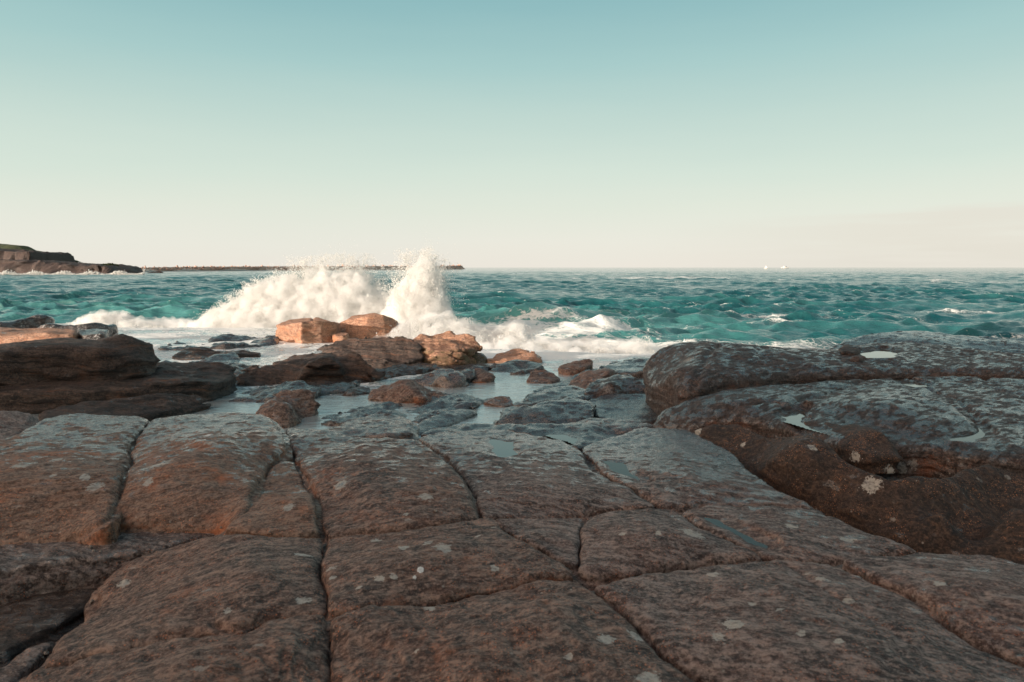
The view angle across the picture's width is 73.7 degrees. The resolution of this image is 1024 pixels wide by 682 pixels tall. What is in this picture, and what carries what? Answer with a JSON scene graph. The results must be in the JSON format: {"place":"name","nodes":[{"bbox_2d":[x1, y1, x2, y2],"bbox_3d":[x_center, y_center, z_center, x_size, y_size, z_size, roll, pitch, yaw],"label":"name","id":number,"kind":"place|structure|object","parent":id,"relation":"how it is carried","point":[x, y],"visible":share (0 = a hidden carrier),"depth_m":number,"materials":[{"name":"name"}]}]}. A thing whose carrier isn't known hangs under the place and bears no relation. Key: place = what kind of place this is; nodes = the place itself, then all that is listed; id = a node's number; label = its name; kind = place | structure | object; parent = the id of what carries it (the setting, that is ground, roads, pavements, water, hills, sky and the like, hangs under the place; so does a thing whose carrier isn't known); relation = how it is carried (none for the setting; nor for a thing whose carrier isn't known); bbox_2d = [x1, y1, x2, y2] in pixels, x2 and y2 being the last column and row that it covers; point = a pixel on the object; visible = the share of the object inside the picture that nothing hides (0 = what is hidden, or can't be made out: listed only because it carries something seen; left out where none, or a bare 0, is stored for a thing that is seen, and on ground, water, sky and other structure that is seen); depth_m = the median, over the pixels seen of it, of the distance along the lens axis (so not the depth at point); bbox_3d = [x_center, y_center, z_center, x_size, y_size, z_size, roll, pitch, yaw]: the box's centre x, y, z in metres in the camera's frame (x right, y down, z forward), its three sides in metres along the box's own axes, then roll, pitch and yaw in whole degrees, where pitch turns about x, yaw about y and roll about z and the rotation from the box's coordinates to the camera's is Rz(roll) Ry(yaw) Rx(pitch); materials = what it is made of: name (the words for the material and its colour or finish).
{"place":"outdoors","nodes":[
{"label":"outdoors","id":0,"kind":"place"},
{"bbox_2d":[0,248,74,261],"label":"headland","id":1,"kind":"structure","parent":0,"point":[13,254],"depth_m":204.09,"materials":[{"name":"stone"}]},
{"bbox_2d":[0,244,83,262],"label":"grassy hill","id":2,"kind":"structure","parent":0,"point":[9,246],"depth_m":220.02,"materials":[{"name":"green plant"}]},
{"bbox_2d":[0,259,144,273],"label":"headland","id":3,"kind":"structure","parent":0,"point":[35,265],"depth_m":186.55,"materials":[{"name":"stone"}]},
{"bbox_2d":[31,327,652,437],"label":"tide pool","id":4,"kind":"structure","parent":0,"point":[515,388],"depth_m":11.09,"materials":[{"name":"liquid"}]},
{"bbox_2d":[487,348,541,362],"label":"rock","id":5,"kind":"object","parent":4,"relation":"on","point":[516,353],"visible":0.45,"depth_m":12.51,"materials":[{"name":"orange stone"}]},
{"bbox_2d":[562,418,652,433],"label":"rock slab","id":6,"kind":"object","parent":4,"relation":"on","point":[619,426],"visible":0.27,"depth_m":6.67,"materials":[{"name":"grey stone"}]},
{"bbox_2d":[604,357,647,376],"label":"rock","id":7,"kind":"object","parent":4,"relation":"on","point":[633,367],"visible":0.37,"depth_m":10.77,"materials":[{"name":"stone"}]},
{"bbox_2d":[0,267,1023,353],"bbox_3d":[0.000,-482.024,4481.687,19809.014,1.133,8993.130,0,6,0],"label":"sea","id":8,"kind":"structure","parent":0,"point":[790,307],"depth_m":37.94,"materials":[{"name":"liquid"}]},
{"bbox_2d":[66,312,195,327],"bbox_3d":[-12.369,-0.620,22.571,5.923,0.687,3.516,0,6,0],"label":"surf foam","id":9,"kind":"object","parent":8,"relation":"on","point":[120,320],"visible":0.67,"depth_m":22.27,"materials":[{"name":"white"}]},
{"bbox_2d":[0,267,274,274],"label":"surf foam","id":10,"kind":"object","parent":8,"relation":"on","point":[32,272],"visible":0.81,"depth_m":176.49,"materials":[{"name":"white"}]},
{"bbox_2d":[182,240,401,328],"bbox_3d":[-6.677,-1.877,21.263,9.111,3.569,5.601,0,6,0],"label":"wave spray","id":11,"kind":"object","parent":8,"relation":"on","point":[273,311],"visible":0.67,"depth_m":21.05,"materials":[{"name":"white liquid"}]},
{"bbox_2d":[141,266,464,270],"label":"breakwater","id":12,"kind":"object","parent":8,"relation":"in","point":[294,267],"visible":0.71,"depth_m":441.15,"materials":[{"name":"stone"}]},
{"bbox_2d":[371,238,472,332],"bbox_3d":[-2.704,-1.668,19.951,3.552,3.360,3.461,2,6,18],"label":"wave spray","id":13,"kind":"object","parent":8,"relation":"on","point":[409,304],"visible":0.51,"depth_m":19.63,"materials":[{"name":"white liquid"}]},
{"bbox_2d":[376,309,572,348],"bbox_3d":[-1.145,-0.163,16.872,5.258,1.334,3.695,0,6,0],"label":"wave spray","id":14,"kind":"object","parent":8,"relation":"on","point":[505,335],"visible":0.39,"depth_m":16.58,"materials":[{"name":"white liquid"}]},
{"bbox_2d":[479,335,666,353],"bbox_3d":[1.143,0.312,15.719,5.592,0.918,3.452,0,6,0],"label":"surf foam","id":15,"kind":"object","parent":8,"relation":"on","point":[634,349],"visible":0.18,"depth_m":15.57,"materials":[{"name":"white"}]},
{"bbox_2d":[0,0,1023,266],"label":"sky","id":16,"kind":"structure","parent":0,"point":[139,133],"materials":[{"name":"blue"}]},
{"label":"seabed","id":17,"kind":"structure","parent":0,"visible":0},
{"bbox_2d":[0,411,38,439],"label":"rock","id":18,"kind":"object","parent":17,"relation":"on","point":[12,423],"visible":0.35,"depth_m":6.16,"materials":[{"name":"brown stone"}]},
{"bbox_2d":[0,314,54,328],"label":"rock","id":19,"kind":"object","parent":17,"relation":"on","point":[36,321],"visible":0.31,"depth_m":17.08,"materials":[{"name":"stone"}]},
{"bbox_2d":[0,641,56,681],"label":"rock slab","id":20,"kind":"object","parent":17,"relation":"on","point":[26,662],"visible":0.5,"depth_m":2.75,"materials":[{"name":"brown stone"}]},
{"bbox_2d":[0,327,77,343],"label":"rock ledge","id":21,"kind":"object","parent":17,"relation":"on","point":[9,335],"visible":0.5,"depth_m":12.00,"materials":[{"name":"orange stone"}]},
{"bbox_2d":[78,329,108,339],"bbox_3d":[-7.629,-0.062,12.476,0.494,0.282,1.104,-4,8,-35],"label":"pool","id":22,"kind":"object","parent":21,"relation":"on","point":[93,334],"visible":0.56,"depth_m":12.24,"materials":[{"name":"liquid"}]},
{"bbox_2d":[0,589,96,667],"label":"rock slab","id":23,"kind":"object","parent":17,"relation":"on","point":[33,621],"visible":0.35,"depth_m":3.17,"materials":[{"name":"stone"}]},
{"bbox_2d":[0,532,213,604],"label":"rock slab","id":24,"kind":"object","parent":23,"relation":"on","point":[28,569],"visible":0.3,"depth_m":3.47,"materials":[{"name":"brown stone"}]},
{"bbox_2d":[0,413,149,545],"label":"rock slab","id":25,"kind":"object","parent":17,"relation":"on","point":[62,478],"visible":0.73,"depth_m":4.13,"materials":[{"name":"stone"}]},
{"bbox_2d":[38,322,117,336],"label":"rock","id":26,"kind":"object","parent":17,"relation":"on","point":[112,329],"visible":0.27,"depth_m":15.39,"materials":[{"name":"stone"}]},
{"bbox_2d":[0,362,236,413],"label":"rock ledge","id":27,"kind":"object","parent":17,"relation":"on","point":[210,381],"visible":0.53,"depth_m":8.44,"materials":[{"name":"stone"}]},
{"bbox_2d":[0,334,160,384],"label":"rock ledge","id":28,"kind":"object","parent":27,"relation":"on","point":[120,357],"visible":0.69,"depth_m":8.54,"materials":[{"name":"stone"}]},
{"bbox_2d":[38,392,210,421],"bbox_3d":[-4.324,0.907,7.795,1.832,0.501,0.716,-5,8,-40],"label":"rock ledge","id":29,"kind":"object","parent":17,"relation":"on","point":[150,407],"visible":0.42,"depth_m":7.82,"materials":[{"name":"stone"}]},
{"bbox_2d":[18,614,331,681],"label":"rock slab","id":30,"kind":"object","parent":17,"relation":"on","point":[294,649],"visible":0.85,"depth_m":2.37,"materials":[{"name":"brown stone"}]},
{"bbox_2d":[37,534,327,669],"bbox_3d":[-1.387,1.239,3.118,1.156,0.501,1.268,-2,6,-17],"label":"rock slab","id":31,"kind":"object","parent":17,"relation":"on","point":[233,584],"visible":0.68,"depth_m":2.90,"materials":[{"name":"brown stone"}]},
{"bbox_2d":[161,352,240,364],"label":"rock","id":32,"kind":"object","parent":17,"relation":"on","point":[230,358],"visible":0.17,"depth_m":12.55,"materials":[{"name":"stone"}]},
{"bbox_2d":[117,412,293,535],"bbox_3d":[-2.206,0.947,4.952,1.225,0.495,3.051,-3,7,-22],"label":"rock slab","id":33,"kind":"object","parent":17,"relation":"on","point":[197,473],"visible":0.71,"depth_m":4.35,"materials":[{"name":"stone"}]},
{"bbox_2d":[172,347,260,359],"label":"rock","id":34,"kind":"object","parent":17,"relation":"on","point":[195,353],"visible":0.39,"depth_m":13.16,"materials":[{"name":"stone"}]},
{"bbox_2d":[157,334,278,349],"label":"rock","id":35,"kind":"object","parent":17,"relation":"on","point":[269,340],"visible":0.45,"depth_m":15.39,"materials":[{"name":"stone"}]},
{"bbox_2d":[230,364,260,386],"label":"rock","id":36,"kind":"object","parent":17,"relation":"on","point":[237,371],"visible":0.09,"depth_m":11.02,"materials":[{"name":"stone"}]},
{"bbox_2d":[220,461,324,543],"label":"rock slab","id":37,"kind":"object","parent":17,"relation":"on","point":[286,504],"visible":0.56,"depth_m":3.79,"materials":[{"name":"stone"}]},
{"bbox_2d":[229,380,321,402],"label":"rock","id":38,"kind":"object","parent":17,"relation":"on","point":[258,396],"visible":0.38,"depth_m":9.15,"materials":[{"name":"stone"}]},
{"bbox_2d":[256,389,320,427],"bbox_3d":[-2.600,0.890,7.772,0.656,0.564,0.877,0,6,0],"label":"rock","id":39,"kind":"object","parent":17,"relation":"on","point":[287,408],"visible":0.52,"depth_m":7.89,"materials":[{"name":"brown stone"}]},
{"bbox_2d":[242,380,360,402],"bbox_3d":[-3.017,0.744,9.558,1.788,0.316,1.145,-5,8,-39],"label":"rock","id":40,"kind":"object","parent":17,"relation":"on","point":[335,388],"visible":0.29,"depth_m":9.48,"materials":[{"name":"stone"}]},
{"bbox_2d":[275,317,340,343],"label":"boulder","id":41,"kind":"object","parent":17,"relation":"on","point":[310,330],"visible":0.67,"depth_m":15.74,"materials":[{"name":"orange stone"}]},
{"bbox_2d":[236,350,385,385],"bbox_3d":[-3.079,0.567,10.511,2.223,0.777,0.964,-1,6,-12],"label":"rock","id":42,"kind":"object","parent":17,"relation":"on","point":[348,365],"visible":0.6,"depth_m":10.32,"materials":[{"name":"stone"}]},
{"bbox_2d":[332,332,348,342],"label":"rock","id":43,"kind":"object","parent":17,"relation":"on","point":[339,336],"visible":0.51,"depth_m":15.69,"materials":[{"name":"orange stone"}]},
{"bbox_2d":[341,386,369,395],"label":"rock","id":44,"kind":"object","parent":17,"relation":"on","point":[359,390],"visible":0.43,"depth_m":9.33,"materials":[{"name":"stone"}]},
{"bbox_2d":[339,313,401,338],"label":"boulder","id":45,"kind":"object","parent":17,"relation":"on","point":[370,325],"visible":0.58,"depth_m":16.47,"materials":[{"name":"orange stone"}]},
{"bbox_2d":[317,336,424,368],"bbox_3d":[-2.666,0.310,12.081,2.307,0.768,0.870,2,6,14],"label":"rock","id":46,"kind":"object","parent":17,"relation":"on","point":[382,352],"visible":0.48,"depth_m":12.05,"materials":[{"name":"stone"}]},
{"bbox_2d":[324,414,419,440],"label":"rock slab","id":47,"kind":"object","parent":17,"relation":"on","point":[384,425],"visible":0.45,"depth_m":6.38,"materials":[{"name":"grey stone"}]},
{"bbox_2d":[269,363,489,387],"bbox_3d":[-1.957,0.621,10.878,4.083,0.362,0.842,-5,8,-40],"label":"rock","id":48,"kind":"object","parent":17,"relation":"on","point":[392,371],"visible":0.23,"depth_m":11.11,"materials":[{"name":"stone"}]},
{"bbox_2d":[286,428,481,543],"bbox_3d":[-1.026,0.968,4.961,1.114,0.419,2.955,-3,7,-24],"label":"rock slab","id":49,"kind":"object","parent":17,"relation":"on","point":[353,485],"visible":0.68,"depth_m":4.21,"materials":[{"name":"brown stone"}]},
{"bbox_2d":[321,393,488,425],"bbox_3d":[-1.231,0.888,8.296,1.153,0.302,2.287,5,8,39],"label":"rock","id":50,"kind":"object","parent":17,"relation":"on","point":[434,406],"visible":0.41,"depth_m":8.27,"materials":[{"name":"stone"}]},
{"bbox_2d":[368,379,445,402],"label":"rock","id":51,"kind":"object","parent":17,"relation":"on","point":[407,391],"visible":0.51,"depth_m":8.88,"materials":[{"name":"brown stone"}]},
{"bbox_2d":[413,368,468,387],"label":"rock","id":52,"kind":"object","parent":17,"relation":"on","point":[446,378],"visible":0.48,"depth_m":9.97,"materials":[{"name":"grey stone"}]},
{"bbox_2d":[397,364,490,370],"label":"rock","id":53,"kind":"object","parent":17,"relation":"on","point":[405,366],"visible":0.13,"depth_m":11.48,"materials":[{"name":"stone"}]},
{"bbox_2d":[412,331,482,365],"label":"rock","id":54,"kind":"object","parent":17,"relation":"on","point":[448,348],"visible":0.59,"depth_m":12.14,"materials":[{"name":"orange stone"}]},
{"bbox_2d":[418,406,477,434],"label":"rock","id":55,"kind":"object","parent":17,"relation":"on","point":[444,418],"visible":0.38,"depth_m":7.59,"materials":[{"name":"stone"}]},
{"bbox_2d":[320,518,582,619],"bbox_3d":[-0.342,1.144,3.289,1.239,0.387,0.984,-2,7,-19],"label":"rock slab","id":56,"kind":"object","parent":17,"relation":"on","point":[432,566],"visible":0.44,"depth_m":3.07,"materials":[{"name":"brown stone"}]},
{"bbox_2d":[460,368,475,382],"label":"rock","id":57,"kind":"object","parent":17,"relation":"on","point":[469,374],"visible":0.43,"depth_m":10.30,"materials":[{"name":"stone"}]},
{"bbox_2d":[472,352,486,363],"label":"rock","id":58,"kind":"object","parent":17,"relation":"on","point":[480,358],"visible":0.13,"depth_m":12.28,"materials":[{"name":"stone"}]},
{"bbox_2d":[471,368,495,382],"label":"rock","id":59,"kind":"object","parent":17,"relation":"on","point":[483,376],"visible":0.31,"depth_m":10.36,"materials":[{"name":"brown stone"}]},
{"bbox_2d":[483,396,512,406],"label":"rock","id":60,"kind":"object","parent":17,"relation":"on","point":[501,401],"visible":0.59,"depth_m":8.62,"materials":[{"name":"brown stone"}]},
{"bbox_2d":[326,580,693,681],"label":"rock slab","id":61,"kind":"object","parent":17,"relation":"on","point":[548,631],"visible":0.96,"depth_m":2.40,"materials":[{"name":"brown stone"}]},
{"bbox_2d":[486,359,544,374],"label":"rock","id":62,"kind":"object","parent":17,"relation":"on","point":[516,367],"visible":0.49,"depth_m":11.53,"materials":[{"name":"stone"}]},
{"bbox_2d":[421,423,622,452],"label":"rock slab","id":63,"kind":"object","parent":17,"relation":"on","point":[585,434],"visible":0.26,"depth_m":6.48,"materials":[{"name":"stone"}]},
{"bbox_2d":[542,434,577,443],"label":"puddle","id":64,"kind":"object","parent":63,"relation":"on","point":[566,438],"visible":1,"depth_m":6.24,"materials":[{"name":"liquid"}]},
{"bbox_2d":[418,429,654,522],"bbox_3d":[0.033,1.040,5.175,1.268,0.419,2.663,-2,6,-17],"label":"rock slab","id":65,"kind":"object","parent":17,"relation":"on","point":[539,477],"visible":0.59,"depth_m":4.60,"materials":[{"name":"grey stone"}]},
{"bbox_2d":[488,439,517,456],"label":"puddle","id":66,"kind":"object","parent":65,"relation":"on","point":[502,449],"visible":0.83,"depth_m":5.56,"materials":[{"name":"liquid"}]},
{"bbox_2d":[495,518,584,571],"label":"rock slab","id":67,"kind":"object","parent":17,"relation":"on","point":[557,539],"visible":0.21,"depth_m":3.57,"materials":[{"name":"brown stone"}]},
{"bbox_2d":[526,369,559,383],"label":"rock","id":68,"kind":"object","parent":17,"relation":"on","point":[542,376],"visible":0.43,"depth_m":10.45,"materials":[{"name":"brown stone"}]},
{"bbox_2d":[494,397,595,424],"bbox_3d":[0.509,0.914,7.522,1.315,0.423,0.824,-5,8,-41],"label":"rock","id":69,"kind":"object","parent":17,"relation":"on","point":[561,411],"visible":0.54,"depth_m":7.41,"materials":[{"name":"stone"}]},
{"bbox_2d":[512,384,590,406],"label":"rock","id":70,"kind":"object","parent":17,"relation":"on","point":[560,392],"visible":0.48,"depth_m":8.71,"materials":[{"name":"stone"}]},
{"bbox_2d":[493,358,656,424],"bbox_3d":[1.375,0.786,9.757,2.053,0.510,5.801,2,6,16],"label":"rock","id":71,"kind":"object","parent":17,"relation":"on","point":[565,382],"visible":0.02,"depth_m":9.80,"materials":[{"name":"stone"}]},
{"bbox_2d":[558,359,592,374],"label":"rock","id":72,"kind":"object","parent":71,"relation":"on","point":[574,368],"visible":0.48,"depth_m":11.14,"materials":[{"name":"brown stone"}]},
{"bbox_2d":[569,368,614,388],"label":"rock","id":73,"kind":"object","parent":17,"relation":"on","point":[584,379],"visible":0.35,"depth_m":9.84,"materials":[{"name":"brown stone"}]},
{"bbox_2d":[584,374,644,399],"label":"rock","id":74,"kind":"object","parent":17,"relation":"on","point":[623,384],"visible":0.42,"depth_m":8.90,"materials":[{"name":"stone"}]},
{"bbox_2d":[589,393,657,423],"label":"rock","id":75,"kind":"object","parent":17,"relation":"on","point":[635,407],"visible":0.44,"depth_m":7.98,"materials":[{"name":"stone"}]},
{"bbox_2d":[572,508,761,590],"bbox_3d":[0.702,1.133,3.611,1.015,0.384,0.881,-1,6,-12],"label":"rock slab","id":76,"kind":"object","parent":17,"relation":"on","point":[619,545],"visible":0.59,"depth_m":3.35,"materials":[{"name":"brown stone"}]},
{"bbox_2d":[582,427,824,514],"bbox_3d":[1.156,1.021,5.211,1.251,0.410,2.412,-1,6,-6],"label":"rock slab","id":77,"kind":"object","parent":17,"relation":"on","point":[680,471],"visible":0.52,"depth_m":4.72,"materials":[{"name":"grey stone"}]},
{"bbox_2d":[604,461,638,479],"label":"puddle","id":78,"kind":"object","parent":77,"relation":"on","point":[619,467],"visible":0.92,"depth_m":4.92,"materials":[{"name":"liquid"}]},
{"bbox_2d":[680,504,915,566],"bbox_3d":[1.524,1.151,3.740,1.022,0.354,0.934,-1,6,-12],"label":"rock slab","id":79,"kind":"object","parent":17,"relation":"on","point":[798,534],"visible":0.36,"depth_m":3.59,"materials":[{"name":"brown stone"}]},
{"bbox_2d":[704,517,767,548],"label":"puddle","id":80,"kind":"object","parent":79,"relation":"on","point":[718,523],"visible":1,"depth_m":3.67,"materials":[{"name":"liquid"}]},
{"bbox_2d":[592,560,1023,681],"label":"rock slab","id":81,"kind":"object","parent":17,"relation":"on","point":[781,621],"visible":0.81,"depth_m":2.50,"materials":[{"name":"brown stone"}]},
{"bbox_2d":[643,341,1023,414],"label":"rock ledge","id":82,"kind":"object","parent":17,"relation":"on","point":[676,374],"visible":0.48,"depth_m":7.50,"materials":[{"name":"stone"}]},
{"bbox_2d":[838,344,860,354],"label":"rock","id":83,"kind":"object","parent":82,"relation":"on","point":[845,349],"visible":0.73,"depth_m":8.17,"materials":[{"name":"stone"}]},
{"bbox_2d":[849,355,865,362],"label":"rock","id":84,"kind":"object","parent":82,"relation":"on","point":[860,358],"visible":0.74,"depth_m":7.71,"materials":[{"name":"stone"}]},
{"bbox_2d":[860,349,896,357],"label":"puddle","id":85,"kind":"object","parent":82,"relation":"on","point":[880,353],"visible":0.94,"depth_m":8.21,"materials":[{"name":"liquid"}]},
{"bbox_2d":[653,376,1023,480],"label":"rock ledge","id":86,"kind":"object","parent":17,"relation":"on","point":[992,409],"visible":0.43,"depth_m":5.96,"materials":[{"name":"stone"}]},
{"bbox_2d":[781,411,828,434],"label":"puddle","id":87,"kind":"object","parent":86,"relation":"on","point":[793,417],"visible":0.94,"depth_m":5.86,"materials":[{"name":"liquid"}]},
{"bbox_2d":[804,421,903,473],"bbox_3d":[2.566,0.779,5.314,0.334,0.280,0.945,-1,6,-12],"label":"rock ledge","id":88,"kind":"object","parent":86,"relation":"on","point":[870,450],"visible":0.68,"depth_m":4.99,"materials":[{"name":"stone"}]},
{"bbox_2d":[805,387,978,436],"bbox_3d":[3.378,0.666,5.880,1.412,0.384,1.259,-5,8,-36],"label":"rock ledge","id":89,"kind":"object","parent":86,"relation":"on","point":[906,412],"visible":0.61,"depth_m":5.60,"materials":[{"name":"stone"}]},
{"bbox_2d":[896,380,929,386],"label":"puddle","id":90,"kind":"object","parent":86,"relation":"on","point":[911,383],"visible":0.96,"depth_m":6.98,"materials":[{"name":"liquid"}]},
{"bbox_2d":[950,428,984,441],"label":"puddle","id":91,"kind":"object","parent":86,"relation":"on","point":[973,437],"visible":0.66,"depth_m":5.11,"materials":[{"name":"liquid"}]},
{"bbox_2d":[695,424,1023,564],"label":"rock ledge","id":92,"kind":"object","parent":17,"relation":"on","point":[978,510],"visible":0.61,"depth_m":4.46,"materials":[{"name":"stone"}]},
{"bbox_2d":[828,331,1023,352],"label":"rock ledge","id":93,"kind":"object","parent":17,"relation":"on","point":[1015,345],"visible":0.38,"depth_m":9.62,"materials":[{"name":"stone"}]},
{"bbox_2d":[835,552,1023,667],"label":"rock slab","id":94,"kind":"object","parent":17,"relation":"on","point":[976,602],"visible":0.69,"depth_m":2.78,"materials":[{"name":"brown stone"}]}
]}

